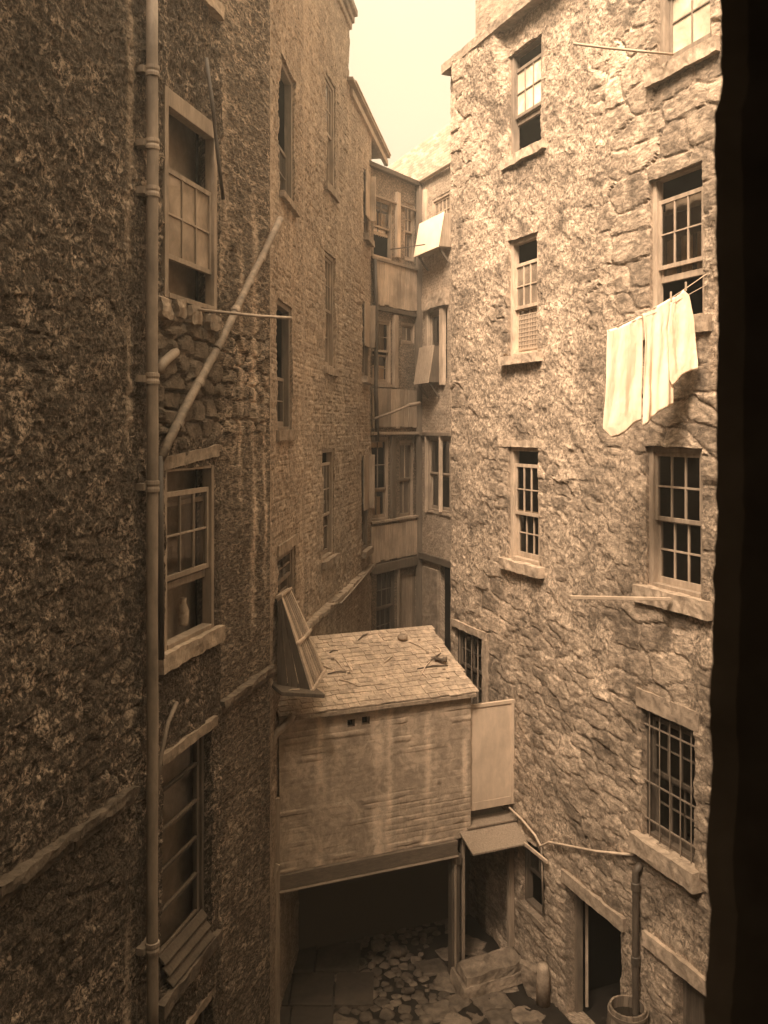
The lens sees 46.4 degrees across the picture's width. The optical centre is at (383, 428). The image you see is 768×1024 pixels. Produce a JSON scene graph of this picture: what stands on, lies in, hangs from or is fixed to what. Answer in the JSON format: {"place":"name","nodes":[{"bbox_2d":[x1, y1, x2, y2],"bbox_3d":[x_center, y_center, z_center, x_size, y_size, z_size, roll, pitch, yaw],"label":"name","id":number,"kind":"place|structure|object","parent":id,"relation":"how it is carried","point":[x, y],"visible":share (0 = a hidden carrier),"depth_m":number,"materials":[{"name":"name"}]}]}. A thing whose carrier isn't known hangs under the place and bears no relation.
{"place":"outdoors","nodes":[
{"label":"outdoors","id":0,"kind":"place"},
{"bbox_2d":[349,0,475,168],"label":"sky","id":1,"kind":"structure","parent":0,"point":[398,50],"materials":[{"name":"beige"}]},
{"bbox_2d":[288,914,620,1023],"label":"ground","id":2,"kind":"structure","parent":0,"point":[595,1011],"depth_m":12.90,"materials":[{"name":"brown stone"}]},
{"bbox_2d":[0,0,276,1023],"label":"tenement","id":3,"kind":"structure","parent":2,"relation":"on","point":[72,532],"depth_m":7.81,"materials":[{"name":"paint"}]},
{"bbox_2d":[136,0,159,1023],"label":"downpipe","id":4,"kind":"object","parent":3,"relation":"attached to","point":[148,946],"visible":1,"depth_m":8.01,"materials":[{"name":"metal"}]},
{"bbox_2d":[158,456,164,659],"bbox_3d":[-2.040,1.176,8.184,0.063,1.863,0.083,0,0,0],"label":"waste pipe","id":5,"kind":"object","parent":4,"relation":"attached to","point":[161,645],"visible":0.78,"depth_m":8.16,"materials":[{"name":"black metal"}]},
{"bbox_2d":[158,701,178,790],"bbox_3d":[-2.023,2.956,8.379,0.057,0.680,0.494,0,0,9],"label":"pipe branch","id":6,"kind":"object","parent":3,"relation":"attached to","point":[166,729],"visible":0.82,"depth_m":8.28,"materials":[{"name":"paint"}]},
{"bbox_2d":[158,348,179,375],"bbox_3d":[-2.036,-0.634,8.422,0.110,0.300,0.497,0,0,8],"label":"pipe branch","id":7,"kind":"object","parent":3,"relation":"attached to","point":[167,359],"visible":0.81,"depth_m":8.31,"materials":[{"name":"paint"}]},
{"bbox_2d":[177,597,188,625],"bbox_3d":[-2.087,1.902,9.317,0.120,0.290,0.120,0,0,0],"label":"bottle","id":8,"kind":"object","parent":3,"relation":"on","point":[183,613],"visible":1,"depth_m":9.28,"materials":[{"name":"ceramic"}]},
{"bbox_2d":[160,85,216,309],"bbox_3d":[-1.977,-2.252,9.055,0.120,2.007,1.169,0,0,14],"label":"window","id":9,"kind":"structure","parent":3,"relation":"in","point":[189,231],"depth_m":9.08,"materials":[{"name":"paint"}]},
{"bbox_2d":[166,929,214,987],"bbox_3d":[-1.935,5.303,8.998,0.083,0.093,0.916,0,0,15],"label":"plank","id":10,"kind":"object","parent":3,"relation":"on","point":[182,968],"visible":1,"depth_m":8.95,"materials":[{"name":"brown wood"}]},
{"bbox_2d":[162,919,210,976],"bbox_3d":[-1.973,5.203,9.008,0.083,0.093,0.916,0,0,15],"label":"plank","id":11,"kind":"object","parent":10,"relation":"on","point":[179,956],"visible":1,"depth_m":8.96,"materials":[{"name":"brown wood"}]},
{"bbox_2d":[159,909,207,965],"bbox_3d":[-2.012,5.103,9.018,0.083,0.093,0.916,0,0,15],"label":"plank","id":12,"kind":"object","parent":11,"relation":"on","point":[181,938],"visible":0.87,"depth_m":8.97,"materials":[{"name":"brown wood"}]},
{"bbox_2d":[158,715,222,1018],"bbox_3d":[-2.014,4.271,8.987,0.282,2.455,1.303,0,0,14],"label":"window","id":13,"kind":"structure","parent":3,"relation":"in","point":[167,1002],"depth_m":9.28,"materials":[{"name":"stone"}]},
{"bbox_2d":[158,444,224,674],"bbox_3d":[-1.969,1.232,9.040,0.195,2.130,1.386,0,0,14],"label":"window","id":14,"kind":"structure","parent":3,"relation":"in","point":[187,645],"depth_m":9.18,"materials":[{"name":"paint"}]},
{"bbox_2d":[186,985,215,1023],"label":"window","id":15,"kind":"structure","parent":3,"relation":"in","point":[198,1016],"depth_m":9.30,"materials":[{"name":"brown wood"}]},
{"bbox_2d":[199,0,224,20],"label":"window","id":16,"kind":"structure","parent":3,"relation":"in","point":[217,10],"depth_m":9.51,"materials":[{"name":"white paint"}]},
{"bbox_2d":[204,57,224,199],"bbox_3d":[-1.777,-3.133,9.397,0.047,1.371,0.441,0,0,15],"label":"lead pipe","id":17,"kind":"object","parent":3,"relation":"attached to","point":[214,127],"visible":1,"depth_m":9.40,"materials":[{"name":"black metal"}]},
{"bbox_2d":[159,216,283,460],"bbox_3d":[-1.723,-1.233,9.942,0.146,3.070,3.628,0,0,11],"label":"soil pipe","id":18,"kind":"object","parent":3,"relation":"attached to","point":[178,422],"visible":0.97,"depth_m":9.53,"materials":[{"name":"brown metal"}]},
{"bbox_2d":[197,308,291,319],"bbox_3d":[-1.422,-1.158,9.008,1.012,0.135,0.032,0,0,7],"label":"clothes pole","id":19,"kind":"object","parent":3,"relation":"attached to","point":[243,314],"visible":0.94,"depth_m":8.99,"materials":[{"name":"brown wood"}]},
{"bbox_2d":[280,940,373,1023],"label":"flagstones","id":20,"kind":"object","parent":2,"relation":"on","point":[312,993],"visible":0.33,"depth_m":12.96,"materials":[{"name":"stone"}]},
{"bbox_2d":[270,0,390,1023],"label":"brick tenement","id":21,"kind":"structure","parent":2,"relation":"on","point":[327,142],"depth_m":15.29,"materials":[{"name":"brick"}]},
{"bbox_2d":[274,863,279,878],"bbox_3d":[-1.519,6.077,11.984,0.268,0.488,0.061,0,0,-28],"label":"batten","id":22,"kind":"object","parent":21,"relation":"attached to","point":[276,866],"visible":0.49,"depth_m":12.00,"materials":[{"name":"brown wood"}]},
{"bbox_2d":[272,713,295,753],"bbox_3d":[-1.426,4.288,11.962,0.543,0.910,0.110,0,0,-33],"label":"drainpipe","id":23,"kind":"object","parent":21,"relation":"attached to","point":[283,726],"visible":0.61,"depth_m":11.96,"materials":[{"name":"metal"}]},
{"bbox_2d":[276,300,297,441],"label":"window","id":24,"kind":"structure","parent":21,"relation":"in","point":[283,433],"depth_m":13.24,"materials":[{"name":"paint"}]},
{"bbox_2d":[276,533,300,631],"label":"window","id":25,"kind":"structure","parent":21,"relation":"in","point":[285,551],"depth_m":13.23,"materials":[{"name":"paint"}]},
{"bbox_2d":[277,60,300,217],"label":"window","id":26,"kind":"structure","parent":21,"relation":"in","point":[285,158],"depth_m":13.45,"materials":[{"name":"paint"}]},
{"bbox_2d":[272,682,324,697],"bbox_3d":[-1.155,3.461,11.875,0.605,0.154,0.500,0,0,-25],"label":"shelf board","id":27,"kind":"object","parent":21,"relation":"attached to","point":[282,690],"visible":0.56,"depth_m":11.72,"materials":[{"name":"brown wood"}]},
{"bbox_2d":[277,598,309,689],"bbox_3d":[-1.194,2.877,11.920,0.449,1.248,0.040,0,0,0],"label":"timber chute","id":28,"kind":"object","parent":27,"relation":"on","point":[290,667],"visible":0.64,"depth_m":11.90,"materials":[{"name":"brown wood"}]},
{"bbox_2d":[296,634,326,690],"bbox_3d":[-1.038,3.177,12.271,0.347,0.686,0.771,0,0,9],"label":"slatted panel","id":29,"kind":"object","parent":27,"relation":"on","point":[315,670],"visible":0.86,"depth_m":12.20,"materials":[{"name":"brown wood"}]},
{"bbox_2d":[275,587,311,645],"bbox_3d":[-1.270,2.580,12.376,0.400,0.722,0.780,0,0,8],"label":"slatted panel","id":30,"kind":"object","parent":29,"relation":"on","point":[299,625],"visible":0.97,"depth_m":12.34,"materials":[{"name":"brown wood"}]},
{"bbox_2d":[321,448,338,570],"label":"window","id":31,"kind":"structure","parent":21,"relation":"in","point":[327,467],"depth_m":16.59,"materials":[{"name":"paint"}]},
{"bbox_2d":[323,251,338,376],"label":"window","id":32,"kind":"structure","parent":21,"relation":"in","point":[328,367],"depth_m":16.66,"materials":[{"name":"paint"}]},
{"bbox_2d":[324,75,339,202],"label":"window","id":33,"kind":"structure","parent":21,"relation":"in","point":[329,186],"depth_m":16.72,"materials":[{"name":"paint"}]},
{"bbox_2d":[340,568,370,603],"bbox_3d":[-0.547,3.164,18.186,0.042,0.157,3.343,0,0,9],"label":"lead pipe","id":34,"kind":"object","parent":21,"relation":"attached to","point":[351,591],"visible":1,"depth_m":17.89,"materials":[{"name":"metal"}]},
{"bbox_2d":[361,301,374,384],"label":"window","id":35,"kind":"structure","parent":21,"relation":"in","point":[368,314],"depth_m":20.34,"materials":[{"name":"paint"}]},
{"bbox_2d":[361,455,374,558],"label":"window","id":36,"kind":"structure","parent":21,"relation":"in","point":[368,461],"depth_m":20.30,"materials":[{"name":"paint"}]},
{"bbox_2d":[363,169,375,247],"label":"window","id":37,"kind":"structure","parent":21,"relation":"in","point":[369,194],"depth_m":20.37,"materials":[{"name":"paint"}]},
{"bbox_2d":[275,625,527,1023],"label":"wash house","id":38,"kind":"structure","parent":2,"relation":"on","point":[379,825],"depth_m":12.97,"materials":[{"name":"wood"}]},
{"bbox_2d":[397,633,407,639],"bbox_3d":[0.294,3.293,14.188,0.165,0.082,0.162,0,0,0],"label":"stone","id":39,"kind":"object","parent":38,"relation":"on","point":[402,636],"visible":1,"depth_m":14.13,"materials":[{"name":"stone"}]},
{"bbox_2d":[417,665,447,668],"bbox_3d":[0.740,3.608,13.603,0.515,0.038,0.024,0,0,-21],"label":"twig","id":40,"kind":"object","parent":38,"relation":"on","point":[432,666],"visible":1,"depth_m":13.59,"materials":[{"name":"brown wood"}]},
{"bbox_2d":[435,656,447,662],"bbox_3d":[0.878,3.537,13.735,0.206,0.111,0.103,0,0,18],"label":"old boot","id":41,"kind":"object","parent":38,"relation":"on","point":[442,659],"visible":1,"depth_m":13.70,"materials":[{"name":"brown leather"}]},
{"bbox_2d":[363,124,451,652],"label":"timber tenement","id":42,"kind":"structure","parent":2,"relation":"on","point":[410,534],"depth_m":21.69,"materials":[{"name":"wood"}]},
{"bbox_2d":[373,259,378,441],"bbox_3d":[-0.186,-1.821,20.799,0.112,4.237,0.233,0,0,23],"label":"drainpipe","id":43,"kind":"object","parent":42,"relation":"attached to","point":[376,405],"visible":0.96,"depth_m":20.77,"materials":[{"name":"black metal"}]},
{"bbox_2d":[370,437,387,524],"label":"window","id":44,"kind":"structure","parent":42,"relation":"in","point":[376,516],"depth_m":21.34,"materials":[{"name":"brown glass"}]},
{"bbox_2d":[371,318,392,387],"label":"window","id":45,"kind":"structure","parent":42,"relation":"in","point":[382,382],"depth_m":21.42,"materials":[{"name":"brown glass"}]},
{"bbox_2d":[373,198,391,260],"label":"window","id":46,"kind":"structure","parent":42,"relation":"in","point":[384,226],"depth_m":21.46,"materials":[{"name":"brown wood"}]},
{"bbox_2d":[376,570,393,629],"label":"window","id":47,"kind":"structure","parent":42,"relation":"in","point":[391,605],"depth_m":21.57,"materials":[{"name":"brown wood"}]},
{"bbox_2d":[370,401,420,420],"bbox_3d":[0.291,-0.416,20.988,1.388,0.478,0.141,0,0,-32],"label":"clothes pole","id":48,"kind":"object","parent":42,"relation":"attached to","point":[399,409],"visible":1,"depth_m":21.01,"materials":[{"name":"brown wood"}]},
{"bbox_2d":[398,440,415,521],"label":"window","id":49,"kind":"structure","parent":42,"relation":"in","point":[405,442],"depth_m":22.25,"materials":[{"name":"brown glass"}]},
{"bbox_2d":[390,244,424,249],"bbox_3d":[0.553,-4.281,21.108,0.951,0.045,0.028,0,0,33],"label":"clothes pole","id":50,"kind":"object","parent":42,"relation":"attached to","point":[407,247],"visible":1,"depth_m":21.10,"materials":[{"name":"brown wood"}]},
{"bbox_2d":[401,322,413,344],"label":"window","id":51,"kind":"structure","parent":42,"relation":"in","point":[407,325],"depth_m":22.16,"materials":[{"name":"brown wood"}]},
{"bbox_2d":[400,573,414,627],"bbox_3d":[0.555,5.842,22.151,0.065,4.515,0.721,0,0,35],"label":"door","id":52,"kind":"structure","parent":42,"relation":"in","point":[407,618],"depth_m":22.13,"materials":[{"name":"brown wood"}]},
{"bbox_2d":[404,202,413,261],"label":"window","id":53,"kind":"structure","parent":42,"relation":"in","point":[411,233],"depth_m":22.30,"materials":[{"name":"brown wood"}]},
{"bbox_2d":[414,345,439,398],"bbox_3d":[1.048,-1.364,21.606,0.365,1.248,0.824,0,0,-22],"label":"larder box","id":54,"kind":"object","parent":42,"relation":"attached to","point":[427,369],"visible":1,"depth_m":21.36,"materials":[{"name":"brown wood"}]},
{"bbox_2d":[414,212,450,270],"bbox_3d":[1.151,-4.441,21.357,0.365,1.169,1.363,0,0,-22],"label":"larder box","id":55,"kind":"object","parent":42,"relation":"attached to","point":[434,235],"visible":1,"depth_m":21.05,"materials":[{"name":"brown wood"}]},
{"bbox_2d":[426,436,450,516],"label":"window","id":56,"kind":"structure","parent":42,"relation":"in","point":[432,508],"depth_m":21.97,"materials":[{"name":"brown wood"}]},
{"bbox_2d":[430,308,447,384],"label":"window","id":57,"kind":"structure","parent":42,"relation":"in","point":[433,314],"depth_m":21.91,"materials":[{"name":"brown wood"}]},
{"bbox_2d":[432,191,449,216],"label":"window","id":58,"kind":"structure","parent":42,"relation":"in","point":[441,204],"depth_m":21.41,"materials":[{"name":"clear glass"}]},
{"bbox_2d":[332,919,545,1023],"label":"cobbles","id":59,"kind":"object","parent":2,"relation":"on","point":[442,1010],"visible":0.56,"depth_m":12.77,"materials":[{"name":"stone"}]},
{"bbox_2d":[371,939,384,952],"bbox_3d":[-0.097,8.013,13.898,0.211,0.136,0.171,0,0,0],"label":"rubble stone","id":60,"kind":"object","parent":59,"relation":"on","point":[377,945],"visible":1,"depth_m":13.84,"materials":[{"name":"stone"}]},
{"bbox_2d":[387,945,400,956],"bbox_3d":[0.156,8.008,13.744,0.216,0.136,0.189,0,0,0],"label":"rubble stone","id":61,"kind":"object","parent":59,"relation":"on","point":[394,951],"visible":1,"depth_m":13.68,"materials":[{"name":"stone"}]},
{"bbox_2d":[404,986,413,995],"bbox_3d":[0.362,8.023,12.811,0.140,0.096,0.147,0,0,0],"label":"rubble stone","id":62,"kind":"object","parent":59,"relation":"on","point":[409,990],"visible":1,"depth_m":12.76,"materials":[{"name":"stone"}]},
{"bbox_2d":[450,946,521,999],"bbox_3d":[1.501,7.933,13.068,1.021,0.401,0.478,0,0,-20],"label":"step stone","id":63,"kind":"object","parent":59,"relation":"on","point":[493,971],"visible":1,"depth_m":12.97,"materials":[{"name":"stone"}]},
{"bbox_2d":[519,960,537,999],"bbox_3d":[2.151,7.885,12.777,0.466,0.449,0.205,0,0,43],"label":"stone slab","id":64,"kind":"object","parent":2,"relation":"on","point":[528,970],"depth_m":12.76,"materials":[{"name":"grey stone"}]},
{"bbox_2d":[536,962,549,1007],"bbox_3d":[2.243,7.810,12.622,0.200,0.580,0.200,0,0,0],"label":"guard stone","id":65,"kind":"object","parent":2,"relation":"on","point":[543,988],"visible":1,"depth_m":12.55,"materials":[{"name":"grey stone"}]},
{"bbox_2d":[441,0,721,1023],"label":"stone tenement","id":66,"kind":"structure","parent":2,"relation":"on","point":[583,196],"depth_m":11.94,"materials":[{"name":"stone"}]},
{"bbox_2d":[451,618,488,703],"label":"window","id":67,"kind":"structure","parent":66,"relation":"in","point":[464,630],"depth_m":14.89,"materials":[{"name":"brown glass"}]},
{"bbox_2d":[471,699,513,810],"bbox_3d":[1.621,4.900,13.482,0.758,1.578,0.055,0,0,-22],"label":"door panel","id":68,"kind":"structure","parent":66,"relation":"attached to","point":[492,753],"depth_m":13.47,"materials":[{"name":"brown wood"}]},
{"bbox_2d":[498,232,542,365],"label":"window","id":69,"kind":"structure","parent":66,"relation":"in","point":[524,346],"depth_m":13.52,"materials":[{"name":"white paint"}]},
{"bbox_2d":[498,440,544,578],"bbox_3d":[2.097,1.160,13.395,0.269,1.991,1.171,0,0,-22],"label":"window","id":70,"kind":"structure","parent":66,"relation":"in","point":[533,569],"depth_m":13.52,"materials":[{"name":"white paint"}]},
{"bbox_2d":[500,35,546,169],"bbox_3d":[2.131,-4.854,13.357,0.235,1.727,1.209,0,0,-22],"label":"window","id":71,"kind":"structure","parent":66,"relation":"in","point":[526,87],"depth_m":13.47,"materials":[{"name":"paint"}]},
{"bbox_2d":[516,841,545,931],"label":"window","id":72,"kind":"structure","parent":66,"relation":"in","point":[534,912],"depth_m":13.40,"materials":[{"name":"brown wood"}]},
{"bbox_2d":[524,841,547,863],"bbox_3d":[2.142,6.111,13.023,0.030,0.051,0.835,0,0,-22],"label":"batten","id":73,"kind":"object","parent":66,"relation":"attached to","point":[535,852],"visible":0.76,"depth_m":12.89,"materials":[{"name":"brown wood"}]},
{"bbox_2d":[541,844,543,915],"bbox_3d":[2.264,6.448,12.806,0.026,0.984,0.076,0,0,-22],"label":"gas pipe","id":74,"kind":"object","parent":66,"relation":"attached to","point":[542,883],"visible":1,"depth_m":12.79,"materials":[{"name":"metal"}]},
{"bbox_2d":[509,807,635,855],"bbox_3d":[2.495,5.588,12.245,0.069,0.818,2.894,0,0,-24],"label":"gas pipe","id":75,"kind":"object","parent":66,"relation":"attached to","point":[567,845],"visible":1,"depth_m":12.17,"materials":[{"name":"brown metal"}]},
{"bbox_2d":[561,869,626,1012],"bbox_3d":[2.870,7.069,11.821,0.380,1.982,1.368,0,0,-23],"label":"doorway","id":76,"kind":"structure","parent":66,"relation":"in","point":[581,892],"depth_m":12.37,"materials":[{"name":"paint"}]},
{"bbox_2d":[570,595,671,600],"bbox_3d":[2.672,1.909,10.102,1.206,0.095,0.050,0,0,-10],"label":"clothes pole","id":77,"kind":"object","parent":66,"relation":"attached to","point":[620,598],"visible":1,"depth_m":10.08,"materials":[{"name":"brown wood"}]},
{"bbox_2d":[573,42,673,55],"bbox_3d":[2.725,-4.317,10.184,1.193,0.081,0.030,0,0,-8],"label":"clothes pole","id":78,"kind":"object","parent":66,"relation":"attached to","point":[622,49],"visible":1,"depth_m":10.17,"materials":[{"name":"brown wood"}]},
{"bbox_2d":[631,861,643,1015],"bbox_3d":[3.065,6.314,10.828,0.158,2.171,0.106,0,0,0],"label":"downpipe","id":79,"kind":"object","parent":66,"relation":"attached to","point":[635,890],"visible":0.98,"depth_m":10.79,"materials":[{"name":"black metal"}]},
{"bbox_2d":[605,274,706,331],"bbox_3d":[2.953,-1.368,9.698,1.224,0.675,0.010,0,0,-14],"label":"clothes line","id":80,"kind":"object","parent":66,"relation":"attached to","point":[656,306],"visible":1,"depth_m":9.69,"materials":[{"name":"beige fabric"}]},
{"bbox_2d":[603,315,642,436],"bbox_3d":[2.560,-0.572,9.596,0.471,1.328,0.046,0,0,-19],"label":"bed sheet","id":81,"kind":"object","parent":80,"relation":"hanging from","point":[623,394],"visible":1,"depth_m":9.59,"materials":[{"name":"white fabric"}]},
{"bbox_2d":[643,299,673,425],"bbox_3d":[2.967,-0.737,9.697,0.386,1.412,0.084,0,0,-13],"label":"sheet","id":82,"kind":"object","parent":80,"relation":"hanging from","point":[658,393],"visible":1,"depth_m":9.70,"materials":[{"name":"white fabric"}]},
{"bbox_2d":[668,290,697,385],"bbox_3d":[3.239,-0.990,9.779,0.391,1.052,0.062,0,0,-15],"label":"sheet","id":83,"kind":"object","parent":80,"relation":"hanging from","point":[683,358],"visible":1,"depth_m":9.78,"materials":[{"name":"white fabric"}]},
{"bbox_2d":[628,687,702,893],"bbox_3d":[3.327,4.141,10.443,0.320,2.001,1.132,0,0,-23],"label":"window","id":84,"kind":"structure","parent":66,"relation":"in","point":[653,851],"depth_m":10.49,"materials":[{"name":"stone"}]},
{"bbox_2d":[633,446,712,620],"bbox_3d":[3.368,1.153,10.357,0.251,1.893,1.277,0,0,-23],"label":"window","id":85,"kind":"structure","parent":66,"relation":"in","point":[682,602],"depth_m":10.48,"materials":[{"name":"paint"}]},
{"bbox_2d":[642,930,705,1023],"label":"doorway","id":86,"kind":"structure","parent":66,"relation":"in","point":[694,987],"depth_m":10.30,"materials":[{"name":"paint"}]},
{"bbox_2d":[643,163,712,339],"bbox_3d":[3.403,-2.010,10.328,0.273,1.901,1.206,0,0,-23],"label":"window","id":87,"kind":"structure","parent":66,"relation":"in","point":[682,217],"depth_m":10.44,"materials":[{"name":"white paint"}]},
{"bbox_2d":[644,0,720,88],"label":"window","id":88,"kind":"structure","parent":66,"relation":"in","point":[685,25],"depth_m":10.31,"materials":[{"name":"paint"}]},
{"bbox_2d":[607,994,648,1023],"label":"barrel","id":89,"kind":"object","parent":2,"relation":"on","point":[619,1008],"visible":0.96,"depth_m":10.78,"materials":[{"name":"wood"}]},
{"bbox_2d":[704,0,767,1023],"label":"stair tower","id":90,"kind":"structure","parent":0,"point":[736,981],"depth_m":1.19,"materials":[{"name":"stone"}]}
]}

